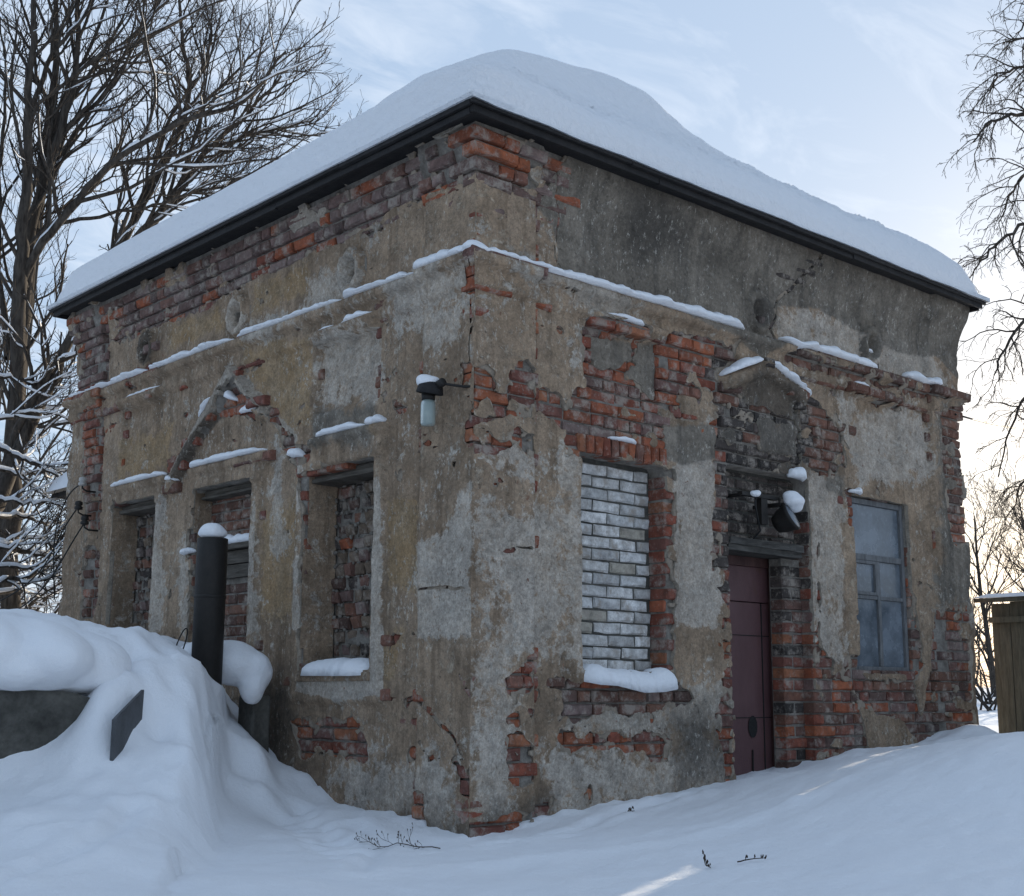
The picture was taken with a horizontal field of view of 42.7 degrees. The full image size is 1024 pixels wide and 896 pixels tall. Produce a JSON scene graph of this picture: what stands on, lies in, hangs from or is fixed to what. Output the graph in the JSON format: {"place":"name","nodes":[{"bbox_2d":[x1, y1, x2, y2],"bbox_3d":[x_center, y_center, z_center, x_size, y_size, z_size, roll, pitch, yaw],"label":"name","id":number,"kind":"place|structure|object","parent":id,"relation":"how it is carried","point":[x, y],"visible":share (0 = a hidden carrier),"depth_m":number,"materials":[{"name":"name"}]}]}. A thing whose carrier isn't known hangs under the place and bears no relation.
{"place":"outdoors","nodes":[
{"label":"outdoors","id":0,"kind":"place"},
{"bbox_2d":[72,0,366,249],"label":"bare tree","id":1,"kind":"object","parent":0,"point":[179,188],"visible":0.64,"depth_m":17.05,"materials":[{"name":"brown plant"}]},
{"bbox_2d":[0,609,1023,895],"bbox_3d":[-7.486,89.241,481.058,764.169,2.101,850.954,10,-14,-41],"label":"snowy ground","id":2,"kind":"structure","parent":0,"point":[192,789],"depth_m":6.18,"materials":[{"name":"white snow"}]},
{"bbox_2d":[0,527,61,608],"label":"bush","id":3,"kind":"object","parent":2,"relation":"on","point":[36,598],"visible":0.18,"depth_m":14.27,"materials":[{"name":"brown plant"}]},
{"bbox_2d":[0,447,65,613],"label":"bush","id":4,"kind":"object","parent":2,"relation":"on","point":[42,602],"visible":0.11,"depth_m":15.97,"materials":[{"name":"brown plant"}]},
{"bbox_2d":[0,108,74,526],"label":"bare tree","id":5,"kind":"object","parent":2,"relation":"on","point":[36,370],"visible":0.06,"depth_m":24.70,"materials":[{"name":"brown plant"}]},
{"bbox_2d":[0,691,89,758],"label":"concrete block","id":6,"kind":"structure","parent":2,"relation":"on","point":[31,720],"depth_m":6.54,"materials":[{"name":"grey concrete"}]},
{"bbox_2d":[0,613,131,694],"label":"snow heap","id":7,"kind":"object","parent":6,"relation":"on","point":[38,654],"visible":0.75,"depth_m":6.57,"materials":[{"name":"white snow"}]},
{"bbox_2d":[0,201,101,610],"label":"bare tree","id":8,"kind":"object","parent":2,"relation":"on","point":[41,504],"visible":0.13,"depth_m":29.66,"materials":[{"name":"brown plant"}]},
{"bbox_2d":[51,491,65,499],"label":"annexe","id":9,"kind":"structure","parent":2,"relation":"on","point":[60,494],"depth_m":12.52,"materials":[{"name":"grey wood"}]},
{"bbox_2d":[45,472,67,493],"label":"snow","id":10,"kind":"structure","parent":9,"relation":"on","point":[59,484],"depth_m":12.49,"materials":[{"name":"white snow"}]},
{"bbox_2d":[0,200,148,612],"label":"bare tree","id":11,"kind":"object","parent":2,"relation":"on","point":[21,441],"visible":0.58,"depth_m":12.94,"materials":[{"name":"brown plant"}]},
{"bbox_2d":[110,690,143,760],"bbox_3d":[-1.951,1.426,6.639,0.028,0.398,0.352,-1,-11,6],"label":"metal sheet","id":12,"kind":"object","parent":2,"relation":"on","point":[126,719],"visible":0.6,"depth_m":6.59,"materials":[{"name":"grey metal"}]},
{"bbox_2d":[0,0,343,608],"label":"bare tree","id":13,"kind":"object","parent":2,"relation":"on","point":[51,150],"visible":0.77,"depth_m":14.63,"materials":[{"name":"brown plant"}]},
{"bbox_2d":[176,628,187,648],"bbox_3d":[-2.044,1.222,8.074,0.023,0.230,0.122,-5,-12,28],"label":"wire loop","id":14,"kind":"object","parent":2,"relation":"on","point":[180,636],"visible":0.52,"depth_m":8.11,"materials":[{"name":"metal"}]},
{"bbox_2d":[191,537,227,685],"bbox_3d":[-1.927,1.320,8.288,0.205,1.505,0.205,10,-14,-41],"label":"pipe post","id":15,"kind":"object","parent":2,"relation":"on","point":[209,604],"visible":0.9,"depth_m":8.27,"materials":[{"name":"metal"}]},
{"bbox_2d":[198,523,227,537],"bbox_3d":[-1.923,0.537,8.428,0.178,0.108,0.189,10,-14,-41],"label":"snow heap","id":16,"kind":"object","parent":15,"relation":"on","point":[212,530],"visible":0.88,"depth_m":8.35,"materials":[{"name":"white snow"}]},
{"bbox_2d":[238,694,269,752],"bbox_3d":[-1.694,1.970,8.537,0.160,0.757,0.219,10,-14,-41],"label":"concrete stub","id":17,"kind":"object","parent":2,"relation":"on","point":[254,721],"visible":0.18,"depth_m":8.51,"materials":[{"name":"grey concrete"}]},
{"bbox_2d":[181,640,272,703],"bbox_3d":[-1.876,1.455,8.539,0.640,0.418,0.426,1,-10,-2],"label":"snow heap","id":18,"kind":"object","parent":17,"relation":"on","point":[247,670],"visible":0.52,"depth_m":8.40,"materials":[{"name":"white snow"}]},
{"bbox_2d":[354,823,440,849],"bbox_3d":[-0.581,1.997,6.731,0.516,0.146,0.145,-3,-11,18],"label":"dead weed","id":19,"kind":"object","parent":2,"relation":"on","point":[395,843],"visible":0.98,"depth_m":6.73,"materials":[{"name":"brown plant"}]},
{"bbox_2d":[49,97,985,837],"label":"brick pavilion","id":20,"kind":"structure","parent":2,"relation":"on","point":[495,557],"depth_m":8.78,"materials":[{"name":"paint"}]},
{"bbox_2d":[74,501,90,516],"bbox_3d":[-3.652,0.516,11.163,0.156,0.126,0.072,10,-14,-41],"label":"insulator","id":21,"kind":"object","parent":20,"relation":"attached to","point":[78,506],"visible":0.99,"depth_m":11.12,"materials":[{"name":"ceramic"}]},
{"bbox_2d":[0,510,75,600],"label":"cable","id":22,"kind":"object","parent":21,"relation":"attached to","point":[46,560],"visible":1,"depth_m":11.30,"materials":[{"name":"rubber"}]},
{"bbox_2d":[78,477,95,492],"bbox_3d":[-3.617,0.313,11.163,0.156,0.126,0.072,10,-14,-41],"label":"insulator","id":23,"kind":"object","parent":20,"relation":"attached to","point":[82,482],"visible":1,"depth_m":11.12,"materials":[{"name":"ceramic"}]},
{"bbox_2d":[53,485,78,599],"bbox_3d":[-3.826,0.801,11.233,0.044,0.976,0.515,9,-14,-40],"label":"cable","id":24,"kind":"object","parent":23,"relation":"attached to","point":[55,538],"visible":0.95,"depth_m":11.35,"materials":[{"name":"rubber"}]},
{"bbox_2d":[80,515,97,531],"bbox_3d":[-3.558,0.636,11.036,0.156,0.126,0.072,10,-14,-41],"label":"insulator","id":25,"kind":"object","parent":20,"relation":"attached to","point":[84,519],"visible":1,"depth_m":10.99,"materials":[{"name":"ceramic"}]},
{"bbox_2d":[18,525,83,608],"bbox_3d":[-4.500,1.257,11.531,2.218,1.090,0.062,-6,-12,33],"label":"cable","id":26,"kind":"object","parent":25,"relation":"attached to","point":[55,569],"visible":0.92,"depth_m":11.16,"materials":[{"name":"rubber"}]},
{"bbox_2d":[68,368,146,396],"bbox_3d":[-3.471,-0.551,11.220,0.173,0.057,1.440,10,-14,-41],"label":"snow strip","id":27,"kind":"object","parent":20,"relation":"on","point":[124,375],"visible":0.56,"depth_m":11.01,"materials":[{"name":"white snow"}]},
{"bbox_2d":[110,471,167,486],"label":"snow strip","id":28,"kind":"object","parent":20,"relation":"on","point":[138,477],"visible":0.94,"depth_m":10.53,"materials":[{"name":"white snow"}]},
{"bbox_2d":[125,386,157,397],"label":"snow strip","id":29,"kind":"object","parent":20,"relation":"on","point":[142,390],"visible":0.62,"depth_m":10.72,"materials":[{"name":"white snow"}]},
{"bbox_2d":[130,513,154,630],"bbox_3d":[-2.876,1.156,10.700,0.162,1.453,0.790,10,-14,-41],"label":"blocked window","id":30,"kind":"structure","parent":20,"relation":"in","point":[145,523],"depth_m":10.86,"materials":[{"name":"brick"}]},
{"bbox_2d":[164,475,179,480],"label":"snow strip","id":31,"kind":"object","parent":20,"relation":"on","point":[167,477],"visible":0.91,"depth_m":10.14,"materials":[{"name":"white snow"}]},
{"bbox_2d":[179,547,195,555],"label":"snow strip","id":32,"kind":"object","parent":20,"relation":"on","point":[186,551],"visible":1,"depth_m":9.84,"materials":[{"name":"white snow"}]},
{"bbox_2d":[148,338,232,368],"bbox_3d":[-2.514,-0.740,10.187,0.164,0.064,1.320,10,-14,-41],"label":"snow strip","id":33,"kind":"object","parent":20,"relation":"on","point":[203,346],"visible":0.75,"depth_m":10.14,"materials":[{"name":"white snow"}]},
{"bbox_2d":[198,397,209,416],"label":"snow strip","id":34,"kind":"object","parent":20,"relation":"on","point":[203,405],"visible":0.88,"depth_m":9.86,"materials":[{"name":"white snow"}]},
{"bbox_2d":[189,447,267,467],"bbox_3d":[-2.107,0.059,9.596,0.098,0.058,1.080,10,-14,-41],"label":"snow strip","id":35,"kind":"object","parent":20,"relation":"on","point":[219,457],"visible":0.95,"depth_m":9.55,"materials":[{"name":"white snow"}]},
{"bbox_2d":[223,390,237,400],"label":"snow strip","id":36,"kind":"object","parent":20,"relation":"on","point":[229,394],"visible":1,"depth_m":9.69,"materials":[{"name":"white snow"}]},
{"bbox_2d":[211,494,250,642],"bbox_3d":[-2.021,0.961,9.582,0.171,1.420,0.860,10,-14,-41],"label":"blocked window","id":37,"kind":"structure","parent":20,"relation":"in","point":[233,514],"depth_m":9.58,"materials":[{"name":"brown brick"}]},
{"bbox_2d":[224,533,248,543],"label":"snow strip","id":38,"kind":"object","parent":20,"relation":"on","point":[236,538],"visible":0.3,"depth_m":9.45,"materials":[{"name":"white snow"}]},
{"bbox_2d":[239,406,255,413],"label":"snow strip","id":39,"kind":"object","parent":20,"relation":"on","point":[243,409],"visible":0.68,"depth_m":9.51,"materials":[{"name":"white snow"}]},
{"bbox_2d":[237,299,341,336],"bbox_3d":[-1.592,-0.912,9.202,0.140,0.055,1.320,10,-14,-41],"label":"snow strip","id":40,"kind":"object","parent":20,"relation":"on","point":[268,323],"visible":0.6,"depth_m":9.14,"materials":[{"name":"white snow"}]},
{"bbox_2d":[287,448,305,457],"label":"snow strip","id":41,"kind":"object","parent":20,"relation":"on","point":[294,452],"visible":1,"depth_m":8.87,"materials":[{"name":"white snow"}]},
{"bbox_2d":[300,657,368,675],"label":"sill snow","id":42,"kind":"structure","parent":20,"relation":"on","point":[343,666],"depth_m":8.19,"materials":[{"name":"white snow"}]},
{"bbox_2d":[315,422,364,436],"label":"snow strip","id":43,"kind":"object","parent":20,"relation":"on","point":[339,428],"visible":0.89,"depth_m":8.50,"materials":[{"name":"white snow"}]},
{"bbox_2d":[330,480,373,658],"bbox_3d":[-0.911,0.792,8.605,0.166,1.374,0.820,10,-14,-41],"label":"blocked window","id":44,"kind":"structure","parent":20,"relation":"in","point":[351,584],"depth_m":8.70,"materials":[{"name":"brick"}]},
{"bbox_2d":[341,311,369,322],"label":"snow strip","id":45,"kind":"object","parent":20,"relation":"on","point":[353,315],"visible":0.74,"depth_m":8.50,"materials":[{"name":"white snow"}]},
{"bbox_2d":[364,414,386,424],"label":"snow strip","id":46,"kind":"object","parent":20,"relation":"on","point":[376,418],"visible":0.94,"depth_m":8.21,"materials":[{"name":"white snow"}]},
{"bbox_2d":[343,271,412,298],"bbox_3d":[-0.865,-1.054,8.403,0.152,0.054,0.780,10,-14,-41],"label":"snow strip","id":47,"kind":"object","parent":20,"relation":"on","point":[348,292],"visible":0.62,"depth_m":8.39,"materials":[{"name":"white snow"}]},
{"bbox_2d":[416,378,475,426],"bbox_3d":[-0.382,-0.266,7.646,0.366,0.273,0.162,-2,-11,11],"label":"wall lamp","id":48,"kind":"object","parent":20,"relation":"attached to","point":[430,391],"visible":0.99,"depth_m":7.62,"materials":[{"name":"white glass"}]},
{"bbox_2d":[416,374,438,384],"bbox_3d":[-0.492,-0.390,7.693,0.142,0.081,0.136,10,-14,-41],"label":"snow heap","id":49,"kind":"object","parent":48,"relation":"on","point":[422,378],"visible":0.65,"depth_m":7.64,"materials":[{"name":"white snow"}]},
{"bbox_2d":[413,239,491,268],"bbox_3d":[-0.385,-1.158,7.876,0.162,0.081,0.620,10,-14,-41],"label":"snow strip","id":50,"kind":"object","parent":20,"relation":"on","point":[434,257],"visible":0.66,"depth_m":7.80,"materials":[{"name":"white snow"}]},
{"bbox_2d":[457,247,744,329],"bbox_3d":[0.709,-1.037,8.505,2.620,0.084,0.180,10,-14,-41],"label":"snow strip","id":51,"kind":"object","parent":20,"relation":"on","point":[694,310],"visible":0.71,"depth_m":8.57,"materials":[{"name":"white snow"}]},
{"bbox_2d":[581,458,651,670],"bbox_3d":[0.595,0.757,8.420,0.830,1.370,0.095,10,-14,-41],"label":"blocked window","id":52,"kind":"structure","parent":20,"relation":"in","point":[615,622],"depth_m":8.43,"materials":[{"name":"brick"}]},
{"bbox_2d":[607,436,636,444],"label":"snow strip","id":53,"kind":"object","parent":20,"relation":"on","point":[627,439],"visible":1,"depth_m":8.39,"materials":[{"name":"white snow"}]},
{"bbox_2d":[610,313,644,325],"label":"snow strip","id":54,"kind":"object","parent":20,"relation":"on","point":[634,320],"visible":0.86,"depth_m":8.55,"materials":[{"name":"white snow"}]},
{"bbox_2d":[583,664,677,692],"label":"sill snow","id":55,"kind":"structure","parent":20,"relation":"on","point":[660,679],"depth_m":8.11,"materials":[{"name":"white snow"}]},
{"bbox_2d":[719,356,763,375],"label":"snow strip","id":56,"kind":"object","parent":20,"relation":"on","point":[742,363],"visible":1,"depth_m":9.21,"materials":[{"name":"white snow"}]},
{"bbox_2d":[726,491,800,538],"bbox_3d":[1.775,0.512,9.248,0.570,0.355,0.343,10,-14,-41],"label":"floodlight","id":57,"kind":"object","parent":20,"relation":"attached to","point":[784,519],"visible":0.99,"depth_m":9.23,"materials":[{"name":"metal"}]},
{"bbox_2d":[750,490,760,496],"bbox_3d":[1.698,0.315,9.147,0.100,0.050,0.067,10,-14,-41],"label":"snow heap","id":58,"kind":"object","parent":57,"relation":"on","point":[755,493],"visible":1,"depth_m":9.12,"materials":[{"name":"white snow"}]},
{"bbox_2d":[783,491,804,512],"bbox_3d":[2.007,0.380,9.324,0.164,0.153,0.143,10,-14,-41],"label":"snow heap","id":59,"kind":"object","parent":57,"relation":"on","point":[794,501],"visible":0.99,"depth_m":9.28,"materials":[{"name":"white snow"}]},
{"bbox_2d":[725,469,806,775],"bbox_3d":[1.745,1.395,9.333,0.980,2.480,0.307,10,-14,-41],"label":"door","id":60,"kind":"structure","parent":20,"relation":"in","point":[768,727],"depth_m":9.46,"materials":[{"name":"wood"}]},
{"bbox_2d":[775,361,811,395],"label":"snow strip","id":61,"kind":"object","parent":20,"relation":"on","point":[794,377],"visible":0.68,"depth_m":9.62,"materials":[{"name":"white snow"}]},
{"bbox_2d":[786,467,806,481],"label":"snow strip","id":62,"kind":"object","parent":20,"relation":"on","point":[799,473],"visible":1,"depth_m":9.59,"materials":[{"name":"white snow"}]},
{"bbox_2d":[778,336,877,367],"bbox_3d":[2.481,-0.733,10.081,1.240,0.107,0.181,10,-14,-41],"label":"snow strip","id":63,"kind":"object","parent":20,"relation":"on","point":[836,351],"visible":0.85,"depth_m":9.99,"materials":[{"name":"white snow"}]},
{"bbox_2d":[848,487,862,494],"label":"snow strip","id":64,"kind":"object","parent":20,"relation":"on","point":[858,491],"visible":1,"depth_m":10.10,"materials":[{"name":"white snow"}]},
{"bbox_2d":[850,497,909,670],"bbox_3d":[2.783,1.101,10.384,0.850,1.450,0.305,10,-14,-41],"label":"casement window","id":65,"kind":"structure","parent":20,"relation":"in","point":[878,526],"depth_m":10.31,"materials":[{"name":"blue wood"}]},
{"bbox_2d":[902,371,942,384],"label":"snow strip","id":66,"kind":"object","parent":20,"relation":"on","point":[917,376],"visible":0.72,"depth_m":10.84,"materials":[{"name":"white snow"}]},
{"bbox_2d":[954,413,1023,429],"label":"overhead wire","id":67,"kind":"object","parent":20,"relation":"attached to","point":[989,422],"visible":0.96,"depth_m":13.11,"materials":[{"name":"rubber"}]},
{"bbox_2d":[702,850,710,867],"bbox_3d":[0.825,1.739,5.550,0.017,0.065,0.096,3,-11,-15],"label":"dead weed","id":68,"kind":"object","parent":2,"relation":"on","point":[706,861],"visible":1,"depth_m":5.56,"materials":[{"name":"brown plant"}]},
{"bbox_2d":[737,854,766,862],"bbox_3d":[1.009,1.724,5.508,0.130,0.033,0.021,2,-11,-7],"label":"dead weed","id":69,"kind":"object","parent":2,"relation":"on","point":[746,856],"visible":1,"depth_m":5.51,"materials":[{"name":"brown plant"}]},
{"bbox_2d":[936,0,1023,552],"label":"drooping tree","id":70,"kind":"object","parent":2,"relation":"on","point":[1019,180],"visible":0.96,"depth_m":12.07,"materials":[{"name":"brown plant"}]},
{"bbox_2d":[970,564,992,656],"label":"bare tree","id":71,"kind":"object","parent":2,"relation":"on","point":[978,632],"visible":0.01,"depth_m":49.47,"materials":[{"name":"brown plant"}]},
{"bbox_2d":[974,603,996,710],"bbox_3d":[11.290,4.841,30.515,2.855,2.627,4.318,65,-66,-79],"label":"bush","id":72,"kind":"object","parent":2,"relation":"on","point":[979,697],"visible":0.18,"depth_m":30.06,"materials":[{"name":"brown plant"}]},
{"bbox_2d":[975,629,996,704],"bbox_3d":[12.538,5.682,34.056,4.046,2.062,2.200,2,-11,-9],"label":"bush","id":73,"kind":"object","parent":2,"relation":"on","point":[988,699],"visible":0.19,"depth_m":33.49,"materials":[{"name":"brown plant"}]},
{"bbox_2d":[978,658,994,691],"bbox_3d":[15.175,6.593,38.998,3.454,1.946,2.752,-1,-11,9],"label":"bush","id":74,"kind":"object","parent":2,"relation":"on","point":[986,672],"visible":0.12,"depth_m":39.43,"materials":[{"name":"brown plant"}]},
{"bbox_2d":[963,461,1023,696],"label":"bare tree","id":75,"kind":"object","parent":2,"relation":"on","point":[984,610],"visible":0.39,"depth_m":44.05,"materials":[{"name":"brown plant"}]},
{"bbox_2d":[965,461,1023,610],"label":"bare tree","id":76,"kind":"object","parent":2,"relation":"on","point":[1006,570],"visible":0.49,"depth_m":59.37,"materials":[{"name":"brown plant"}]},
{"bbox_2d":[969,469,1023,587],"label":"bare tree","id":77,"kind":"object","parent":2,"relation":"on","point":[1021,535],"visible":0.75,"depth_m":40.59,"materials":[{"name":"brown plant"}]},
{"bbox_2d":[973,596,1023,732],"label":"shed","id":78,"kind":"structure","parent":2,"relation":"on","point":[1006,620],"depth_m":11.05,"materials":[{"name":"brown wood"}]},
{"bbox_2d":[975,592,1023,597],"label":"snow","id":79,"kind":"structure","parent":78,"relation":"on","point":[1016,594],"depth_m":11.11,"materials":[{"name":"white snow"}]},
{"bbox_2d":[983,555,1023,603],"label":"bare tree","id":80,"kind":"object","parent":2,"relation":"on","point":[1008,588],"visible":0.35,"depth_m":50.84,"materials":[{"name":"plant"}]},
{"bbox_2d":[0,0,1023,686],"label":"sky","id":81,"kind":"structure","parent":0,"point":[853,105],"materials":[{"name":"blue"}]},
{"bbox_2d":[46,49,989,310],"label":"roof snow","id":82,"kind":"structure","parent":0,"point":[609,113],"depth_m":9.48,"materials":[{"name":"white snow"}]}
]}

